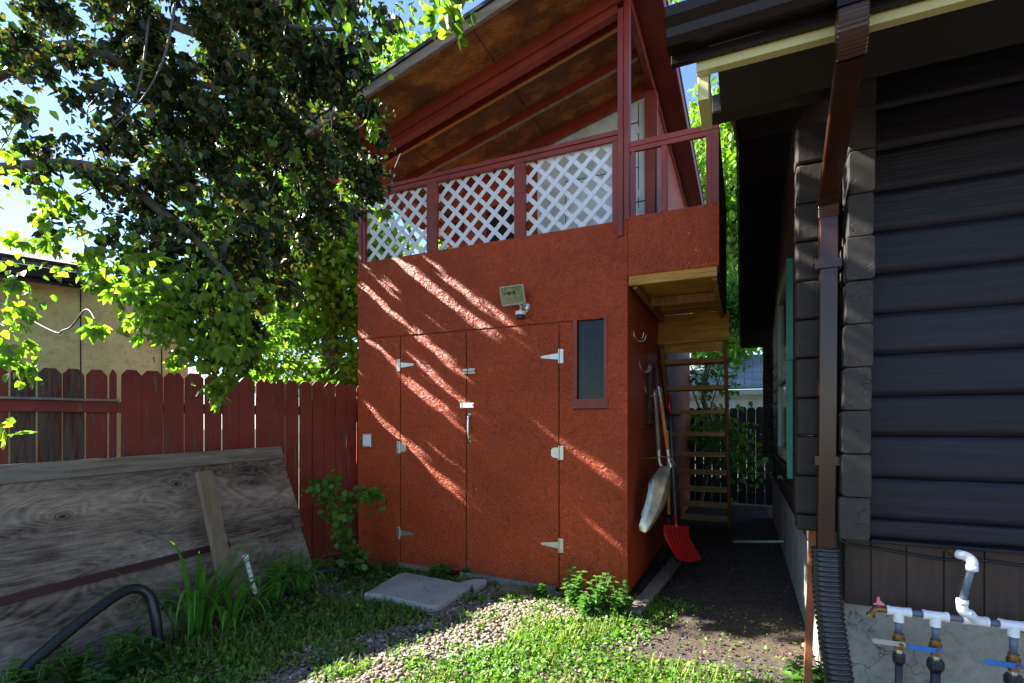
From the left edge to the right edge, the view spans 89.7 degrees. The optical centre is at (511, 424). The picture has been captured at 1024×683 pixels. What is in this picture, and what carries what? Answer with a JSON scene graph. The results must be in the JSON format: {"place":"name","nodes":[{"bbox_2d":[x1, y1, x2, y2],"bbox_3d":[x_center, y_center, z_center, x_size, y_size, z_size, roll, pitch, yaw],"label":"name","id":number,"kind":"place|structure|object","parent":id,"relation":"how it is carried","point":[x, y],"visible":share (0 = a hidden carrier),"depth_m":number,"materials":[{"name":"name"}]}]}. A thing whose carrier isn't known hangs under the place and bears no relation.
{"place":"outdoors","nodes":[
{"label":"outdoors","id":0,"kind":"place"},
{"bbox_2d":[0,242,187,463],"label":"neighbour house","id":1,"kind":"structure","parent":0,"point":[64,351],"depth_m":5.14,"materials":[{"name":"beige paint"}]},
{"bbox_2d":[255,353,346,405],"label":"blue roof house","id":2,"kind":"structure","parent":0,"point":[304,374],"depth_m":21.30,"materials":[{"name":"white paint"}]},
{"bbox_2d":[0,0,762,423],"label":"sky","id":3,"kind":"structure","parent":0,"point":[13,217],"materials":[{"name":"white"}]},
{"bbox_2d":[48,483,816,682],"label":"ground","id":4,"kind":"structure","parent":0,"point":[736,654],"depth_m":3.95,"materials":[{"name":"grey gravel"}]},
{"bbox_2d":[0,661,22,682],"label":"weed plant","id":5,"kind":"object","parent":4,"relation":"on","point":[8,672],"visible":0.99,"depth_m":2.60,"materials":[{"name":"green plant"}]},
{"bbox_2d":[1,657,60,682],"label":"weed plant","id":6,"kind":"object","parent":4,"relation":"on","point":[46,672],"visible":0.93,"depth_m":2.73,"materials":[{"name":"green plant"}]},
{"bbox_2d":[53,642,99,682],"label":"weed plant","id":7,"kind":"object","parent":4,"relation":"on","point":[76,666],"visible":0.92,"depth_m":2.88,"materials":[{"name":"green plant"}]},
{"bbox_2d":[9,584,163,682],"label":"black pipe","id":8,"kind":"object","parent":4,"relation":"on","point":[62,636],"visible":0.91,"depth_m":3.09,"materials":[{"name":"plastic"}]},
{"bbox_2d":[77,664,115,682],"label":"weed plant","id":9,"kind":"object","parent":4,"relation":"on","point":[97,676],"visible":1,"depth_m":2.80,"materials":[{"name":"green plant"}]},
{"bbox_2d":[100,633,142,675],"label":"weed plant","id":10,"kind":"object","parent":4,"relation":"on","point":[119,658],"visible":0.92,"depth_m":3.05,"materials":[{"name":"green plant"}]},
{"bbox_2d":[97,620,150,649],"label":"daylily","id":11,"kind":"object","parent":4,"relation":"on","point":[135,631],"visible":0.28,"depth_m":3.33,"materials":[{"name":"green plant"}]},
{"bbox_2d":[129,635,164,670],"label":"weed plant","id":12,"kind":"object","parent":4,"relation":"on","point":[148,653],"visible":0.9,"depth_m":3.16,"materials":[{"name":"green plant"}]},
{"bbox_2d":[0,526,311,682],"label":"plywood sheet","id":13,"kind":"object","parent":4,"relation":"on","point":[29,628],"visible":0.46,"depth_m":3.34,"materials":[{"name":"grey wood"}]},
{"bbox_2d":[0,446,302,606],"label":"plywood sheet","id":14,"kind":"object","parent":13,"relation":"on","point":[61,522],"visible":1,"depth_m":3.52,"materials":[{"name":"grey wood"}]},
{"bbox_2d":[99,565,214,619],"bbox_3d":[-2.466,1.219,3.716,0.678,0.565,0.963,0,0,36],"label":"daylily","id":15,"kind":"object","parent":4,"relation":"on","point":[168,604],"visible":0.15,"depth_m":3.50,"materials":[{"name":"green plant"}]},
{"bbox_2d":[0,367,357,563],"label":"picket fence","id":16,"kind":"object","parent":4,"relation":"on","point":[314,433],"visible":0.54,"depth_m":4.62,"materials":[{"name":"red wood"}]},
{"bbox_2d":[75,523,289,640],"bbox_3d":[-2.188,1.102,3.489,1.298,0.800,0.922,0,0,-23],"label":"daylily","id":17,"kind":"object","parent":4,"relation":"on","point":[197,612],"visible":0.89,"depth_m":3.58,"materials":[{"name":"green plant"}]},
{"bbox_2d":[195,470,237,600],"bbox_3d":[-2.225,0.823,3.880,0.267,0.950,0.137,0,0,10],"label":"leaning plank","id":18,"kind":"object","parent":4,"relation":"on","point":[213,518],"visible":0.79,"depth_m":3.86,"materials":[{"name":"brown wood"}]},
{"bbox_2d":[158,563,307,632],"bbox_3d":[-2.024,1.254,3.690,0.856,0.496,0.744,0,0,8],"label":"daylily","id":19,"kind":"object","parent":4,"relation":"on","point":[227,616],"visible":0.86,"depth_m":3.65,"materials":[{"name":"green plant"}]},
{"bbox_2d":[242,554,256,593],"bbox_3d":[-2.026,1.153,3.980,0.115,0.308,0.044,0,0,0],"label":"pipe stub","id":20,"kind":"object","parent":4,"relation":"on","point":[248,565],"visible":0.7,"depth_m":3.97,"materials":[{"name":"white plastic"}]},
{"bbox_2d":[221,567,280,611],"bbox_3d":[-2.026,1.350,4.081,0.456,0.304,0.551,0,0,24],"label":"daylily","id":21,"kind":"object","parent":4,"relation":"on","point":[264,601],"visible":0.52,"depth_m":4.10,"materials":[{"name":"green plant"}]},
{"bbox_2d":[237,547,329,601],"bbox_3d":[-2.024,1.238,4.325,0.945,0.528,0.611,0,0,15],"label":"daylily","id":22,"kind":"object","parent":4,"relation":"on","point":[278,594],"visible":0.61,"depth_m":4.30,"materials":[{"name":"green plant"}]},
{"bbox_2d":[257,543,340,594],"bbox_3d":[-1.870,1.265,4.533,0.777,0.473,0.606,0,0,13],"label":"daylily","id":23,"kind":"object","parent":4,"relation":"on","point":[299,587],"visible":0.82,"depth_m":4.52,"materials":[{"name":"green plant"}]},
{"bbox_2d":[197,80,414,396],"bbox_3d":[-4.662,-3.057,11.396,4.634,9.173,6.059,0,0,-29],"label":"maple tree","id":24,"kind":"object","parent":4,"relation":"on","point":[329,279],"visible":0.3,"depth_m":10.95,"materials":[{"name":"green plant"}]},
{"bbox_2d":[323,550,342,556],"bbox_3d":[-1.909,1.380,5.661,0.386,0.040,0.250,0,0,-32],"label":"edging board","id":25,"kind":"object","parent":4,"relation":"on","point":[333,553],"visible":0.22,"depth_m":5.51,"materials":[{"name":"wood"}]},
{"bbox_2d":[315,561,356,575],"bbox_3d":[-1.795,1.445,5.121,0.524,0.110,0.134,0,0,-38],"label":"bed edging","id":26,"kind":"object","parent":4,"relation":"on","point":[325,569],"visible":0.23,"depth_m":5.06,"materials":[{"name":"black plastic"}]},
{"bbox_2d":[0,0,679,448],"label":"overhanging tree","id":27,"kind":"object","parent":4,"relation":"on","point":[274,68],"visible":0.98,"depth_m":3.28,"materials":[{"name":"green plant"}]},
{"bbox_2d":[300,469,389,570],"bbox_3d":[-1.577,0.959,4.956,0.836,1.086,0.446,0,0,-3],"label":"young shrub","id":28,"kind":"object","parent":4,"relation":"on","point":[350,553],"visible":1,"depth_m":4.87,"materials":[{"name":"green plant"}]},
{"bbox_2d":[56,571,651,682],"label":"gravel","id":29,"kind":"structure","parent":4,"relation":"on","point":[377,646],"depth_m":3.57,"materials":[{"name":"beige gravel"}]},
{"bbox_2d":[502,585,534,593],"bbox_3d":[0.064,1.480,4.612,0.283,0.035,0.110,0,0,16],"label":"wood block","id":30,"kind":"object","parent":29,"relation":"on","point":[506,587],"depth_m":4.58,"materials":[{"name":"beige wood"}]},
{"bbox_2d":[349,563,362,574],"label":"weed plant","id":31,"kind":"object","parent":4,"relation":"on","point":[354,568],"visible":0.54,"depth_m":5.14,"materials":[{"name":"green plant"}]},
{"bbox_2d":[366,562,377,573],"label":"weed plant","id":32,"kind":"object","parent":4,"relation":"on","point":[371,567],"visible":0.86,"depth_m":5.13,"materials":[{"name":"green plant"}]},
{"bbox_2d":[384,562,396,573],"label":"weed plant","id":33,"kind":"object","parent":4,"relation":"on","point":[390,566],"visible":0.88,"depth_m":5.13,"materials":[{"name":"green plant"}]},
{"bbox_2d":[348,7,452,254],"bbox_3d":[-1.577,-5.275,15.150,7.750,13.604,6.414,0,0,24],"label":"maple tree","id":34,"kind":"object","parent":4,"relation":"on","point":[398,44],"depth_m":13.65,"materials":[{"name":"green plant"}]},
{"bbox_2d":[364,573,471,612],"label":"concrete slab","id":35,"kind":"structure","parent":4,"relation":"on","point":[405,588],"depth_m":4.42,"materials":[{"name":"grey concrete"}]},
{"bbox_2d":[397,562,438,573],"bbox_3d":[-0.944,1.442,5.199,0.500,0.055,0.030,0,0,24],"label":"sill timber","id":36,"kind":"object","parent":4,"relation":"on","point":[414,566],"visible":0.55,"depth_m":5.21,"materials":[{"name":"beige wood"}]},
{"bbox_2d":[426,565,436,577],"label":"weed plant","id":37,"kind":"object","parent":4,"relation":"on","point":[431,571],"visible":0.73,"depth_m":4.97,"materials":[{"name":"green plant"}]},
{"bbox_2d":[433,562,451,579],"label":"weed plant","id":38,"kind":"object","parent":4,"relation":"on","point":[443,570],"visible":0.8,"depth_m":4.88,"materials":[{"name":"green plant"}]},
{"bbox_2d":[81,557,804,682],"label":"grass","id":39,"kind":"structure","parent":4,"relation":"on","point":[361,648],"depth_m":3.48,"materials":[{"name":"green plant"}]},
{"bbox_2d":[461,567,473,576],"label":"weed plant","id":40,"kind":"object","parent":4,"relation":"on","point":[465,569],"visible":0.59,"depth_m":4.96,"materials":[{"name":"green plant"}]},
{"bbox_2d":[462,579,486,593],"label":"concrete slab","id":41,"kind":"structure","parent":4,"relation":"on","point":[479,584],"depth_m":4.67,"materials":[{"name":"grey concrete"}]},
{"bbox_2d":[460,572,556,592],"bbox_3d":[-0.053,1.465,4.780,0.971,0.095,0.045,0,0,24],"label":"sill timber","id":42,"kind":"object","parent":4,"relation":"on","point":[501,580],"visible":0.58,"depth_m":4.76,"materials":[{"name":"grey wood"}]},
{"bbox_2d":[305,0,725,598],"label":"storage shed","id":43,"kind":"structure","parent":4,"relation":"on","point":[545,152],"depth_m":4.90,"materials":[{"name":"red wood"}]},
{"bbox_2d":[363,434,372,446],"bbox_3d":[-1.534,0.168,5.464,0.114,0.144,0.042,0,0,24],"label":"outlet box","id":44,"kind":"object","parent":43,"relation":"attached to","point":[367,440],"visible":1,"depth_m":5.44,"materials":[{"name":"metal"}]},
{"bbox_2d":[397,332,465,570],"bbox_3d":[-0.820,0.260,5.164,0.815,2.330,0.029,0,0,24],"label":"door","id":45,"kind":"structure","parent":43,"relation":"in","point":[433,383],"depth_m":5.15,"materials":[{"name":"wood"}]},
{"bbox_2d":[488,203,513,241],"bbox_3d":[-0.085,-2.015,6.311,0.450,1.370,0.014,0,0,24],"label":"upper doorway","id":46,"kind":"structure","parent":43,"relation":"in","point":[503,210],"depth_m":6.32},
{"bbox_2d":[460,324,562,588],"bbox_3d":[-0.031,0.283,4.785,1.053,2.375,0.067,0,0,24],"label":"door","id":47,"kind":"structure","parent":43,"relation":"in","point":[514,452],"depth_m":4.78,"materials":[{"name":"wood"}]},
{"bbox_2d":[499,284,530,319],"bbox_3d":[0.027,-1.104,4.679,0.248,0.288,0.186,0,0,24],"label":"floodlight","id":48,"kind":"object","parent":43,"relation":"attached to","point":[512,295],"visible":1,"depth_m":4.63,"materials":[{"name":"grey plastic"}]},
{"bbox_2d":[571,314,607,408],"bbox_3d":[0.690,-0.550,4.515,0.328,0.819,0.082,0,0,24],"label":"window","id":49,"kind":"structure","parent":43,"relation":"in","point":[589,336],"depth_m":4.52,"materials":[{"name":"grey glass"}]},
{"bbox_2d":[633,329,645,341],"bbox_3d":[1.126,-0.793,4.560,0.108,0.111,0.128,0,0,24],"label":"wall hook","id":50,"kind":"object","parent":43,"relation":"attached to","point":[640,339],"depth_m":4.57,"materials":[{"name":"metal"}]},
{"bbox_2d":[639,361,651,372],"bbox_3d":[1.244,-0.546,4.822,0.108,0.111,0.128,0,0,24],"label":"wall hook","id":51,"kind":"object","parent":43,"relation":"attached to","point":[646,370],"depth_m":4.83,"materials":[{"name":"metal"}]},
{"bbox_2d":[639,386,672,533],"bbox_3d":[1.302,0.300,4.600,0.153,1.305,0.442,0,0,39],"label":"shovel","id":52,"kind":"object","parent":51,"relation":"hanging from","point":[658,494],"visible":0.99,"depth_m":4.57,"materials":[{"name":"metal"}]},
{"bbox_2d":[640,456,676,466],"bbox_3d":[1.323,0.328,4.730,0.391,0.104,0.146,0,0,36],"label":"wire tie","id":53,"kind":"object","parent":43,"relation":"attached to","point":[660,456],"visible":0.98,"depth_m":4.65,"materials":[{"name":"black metal"}]},
{"bbox_2d":[648,361,680,424],"bbox_3d":[1.599,-0.325,5.360,0.302,0.650,0.493,0,0,24],"label":"tool rack","id":54,"kind":"object","parent":43,"relation":"attached to","point":[654,366],"visible":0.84,"depth_m":5.25,"materials":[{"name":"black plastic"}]},
{"bbox_2d":[662,410,680,561],"bbox_3d":[1.590,0.591,5.116,0.215,1.489,0.446,0,0,34],"label":"snow shovel","id":55,"kind":"object","parent":54,"relation":"hanging from","point":[669,522],"visible":0.17,"depth_m":5.15,"materials":[{"name":"plastic"}]},
{"bbox_2d":[663,395,701,561],"bbox_3d":[1.579,0.495,5.072,0.417,1.616,0.498,0,0,-29],"label":"snow shovel","id":56,"kind":"object","parent":54,"relation":"hanging from","point":[679,541],"visible":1,"depth_m":5.00,"materials":[{"name":"red plastic"}]},
{"bbox_3d":[1.365,-0.337,5.089,0.108,0.111,0.128,0,0,24],"label":"wall hook","id":57,"kind":"object","parent":43,"relation":"attached to","visible":0},
{"bbox_2d":[641,392,662,517],"bbox_3d":[1.347,0.299,4.811,0.152,1.212,0.404,0,0,34],"label":"shovel","id":58,"kind":"object","parent":57,"relation":"hanging from","point":[659,461],"visible":0.36,"depth_m":4.91,"materials":[{"name":"grey wood"}]},
{"bbox_2d":[532,581,547,597],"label":"weed plant","id":59,"kind":"object","parent":4,"relation":"on","point":[540,591],"visible":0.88,"depth_m":4.39,"materials":[{"name":"green plant"}]},
{"bbox_2d":[560,565,586,603],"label":"weed plant","id":60,"kind":"object","parent":4,"relation":"on","point":[572,594],"visible":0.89,"depth_m":4.24,"materials":[{"name":"green plant"}]},
{"bbox_2d":[577,591,599,615],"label":"weed plant","id":61,"kind":"object","parent":4,"relation":"on","point":[586,604],"visible":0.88,"depth_m":3.99,"materials":[{"name":"green plant"}]},
{"bbox_2d":[586,572,614,610],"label":"weed plant","id":62,"kind":"object","parent":4,"relation":"on","point":[604,600],"visible":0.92,"depth_m":4.08,"materials":[{"name":"green plant"}]},
{"bbox_2d":[607,579,632,613],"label":"weed plant","id":63,"kind":"object","parent":4,"relation":"on","point":[620,602],"visible":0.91,"depth_m":3.99,"materials":[{"name":"green plant"}]},
{"bbox_2d":[627,558,680,616],"bbox_3d":[1.351,1.460,4.753,0.110,0.050,1.753,0,0,28],"label":"ground board","id":64,"kind":"object","parent":4,"relation":"on","point":[657,584],"visible":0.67,"depth_m":4.54,"materials":[{"name":"grey wood"}]},
{"bbox_2d":[658,310,730,527],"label":"staircase","id":65,"kind":"structure","parent":4,"relation":"on","point":[697,332],"depth_m":5.96,"materials":[{"name":"brown wood"}]},
{"bbox_2d":[690,273,740,476],"bbox_3d":[4.598,-1.146,12.708,3.407,5.329,3.219,0,0,-24],"label":"bushy tree","id":66,"kind":"object","parent":4,"relation":"on","point":[732,301],"visible":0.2,"depth_m":11.96,"materials":[{"name":"green plant"}]},
{"bbox_2d":[684,74,762,367],"bbox_3d":[6.263,-5.013,16.413,5.664,13.077,6.781,0,0,-42],"label":"ash tree","id":67,"kind":"object","parent":4,"relation":"on","point":[728,145],"visible":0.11,"depth_m":15.15,"materials":[{"name":"green plant"}]},
{"bbox_2d":[688,342,786,507],"bbox_3d":[3.759,-0.063,9.017,1.757,3.143,1.311,0,0,3],"label":"bush","id":68,"kind":"object","parent":4,"relation":"on","point":[739,463],"visible":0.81,"depth_m":8.91,"materials":[{"name":"green plant"}]},
{"bbox_2d":[690,407,794,504],"bbox_3d":[3.439,0.565,10.108,3.950,1.829,0.064,0,0,24],"label":"alley fence","id":69,"kind":"object","parent":4,"relation":"on","point":[764,494],"visible":0.19,"depth_m":9.68,"materials":[{"name":"black wood"}]},
{"bbox_2d":[690,354,802,478],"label":"garage","id":70,"kind":"structure","parent":4,"relation":"on","point":[751,386],"depth_m":14.30,"materials":[{"name":"white paint"}]},
{"bbox_2d":[780,659,819,682],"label":"weed plant","id":71,"kind":"object","parent":4,"relation":"on","point":[795,675],"visible":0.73,"depth_m":2.72,"materials":[{"name":"green plant"}]},
{"bbox_2d":[803,531,815,682],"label":"wooden stake","id":72,"kind":"object","parent":4,"relation":"on","point":[808,644],"visible":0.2,"depth_m":2.61,"materials":[{"name":"brown wood"}]},
{"bbox_2d":[796,655,824,682],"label":"weed plant","id":73,"kind":"object","parent":4,"relation":"on","point":[818,671],"visible":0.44,"depth_m":2.81,"materials":[{"name":"green plant"}]},
{"bbox_2d":[665,0,1023,682],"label":"log house","id":74,"kind":"structure","parent":4,"relation":"on","point":[930,426],"depth_m":2.28,"materials":[{"name":"black wood"}]},
{"bbox_2d":[732,476,783,542],"bbox_3d":[3.038,1.035,6.201,0.672,0.849,0.263,0,0,44],"label":"metal conduit","id":75,"kind":"object","parent":74,"relation":"attached to","point":[759,541],"visible":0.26,"depth_m":6.15,"materials":[{"name":"metal"}]},
{"bbox_2d":[777,258,792,478],"bbox_3d":[2.879,-0.520,5.448,0.054,2.040,1.500,0,0,24],"label":"window","id":76,"kind":"structure","parent":74,"relation":"in","point":[785,293],"depth_m":4.85,"materials":[{"name":"green paint"}]},
{"bbox_2d":[813,0,869,548],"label":"downspout","id":77,"kind":"object","parent":74,"relation":"attached to","point":[852,21],"visible":0.96,"depth_m":2.35,"materials":[{"name":"brown metal"}]},
{"bbox_2d":[811,546,854,682],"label":"drain hose","id":78,"kind":"object","parent":77,"relation":"attached to","point":[835,655],"visible":1,"depth_m":2.32,"materials":[{"name":"black plastic"}]},
{"bbox_2d":[836,479,1023,566],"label":"cable","id":79,"kind":"object","parent":74,"relation":"attached to","point":[929,557],"visible":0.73,"depth_m":2.31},
{"bbox_2d":[866,547,1023,682],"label":"irrigation manifold","id":80,"kind":"object","parent":74,"relation":"attached to","point":[935,664],"visible":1,"depth_m":2.17,"materials":[{"name":"grey plastic"}]},
{"bbox_2d":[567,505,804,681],"bbox_3d":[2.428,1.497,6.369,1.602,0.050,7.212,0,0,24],"label":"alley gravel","id":81,"kind":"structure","parent":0,"point":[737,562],"depth_m":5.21,"materials":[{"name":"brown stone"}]}
]}

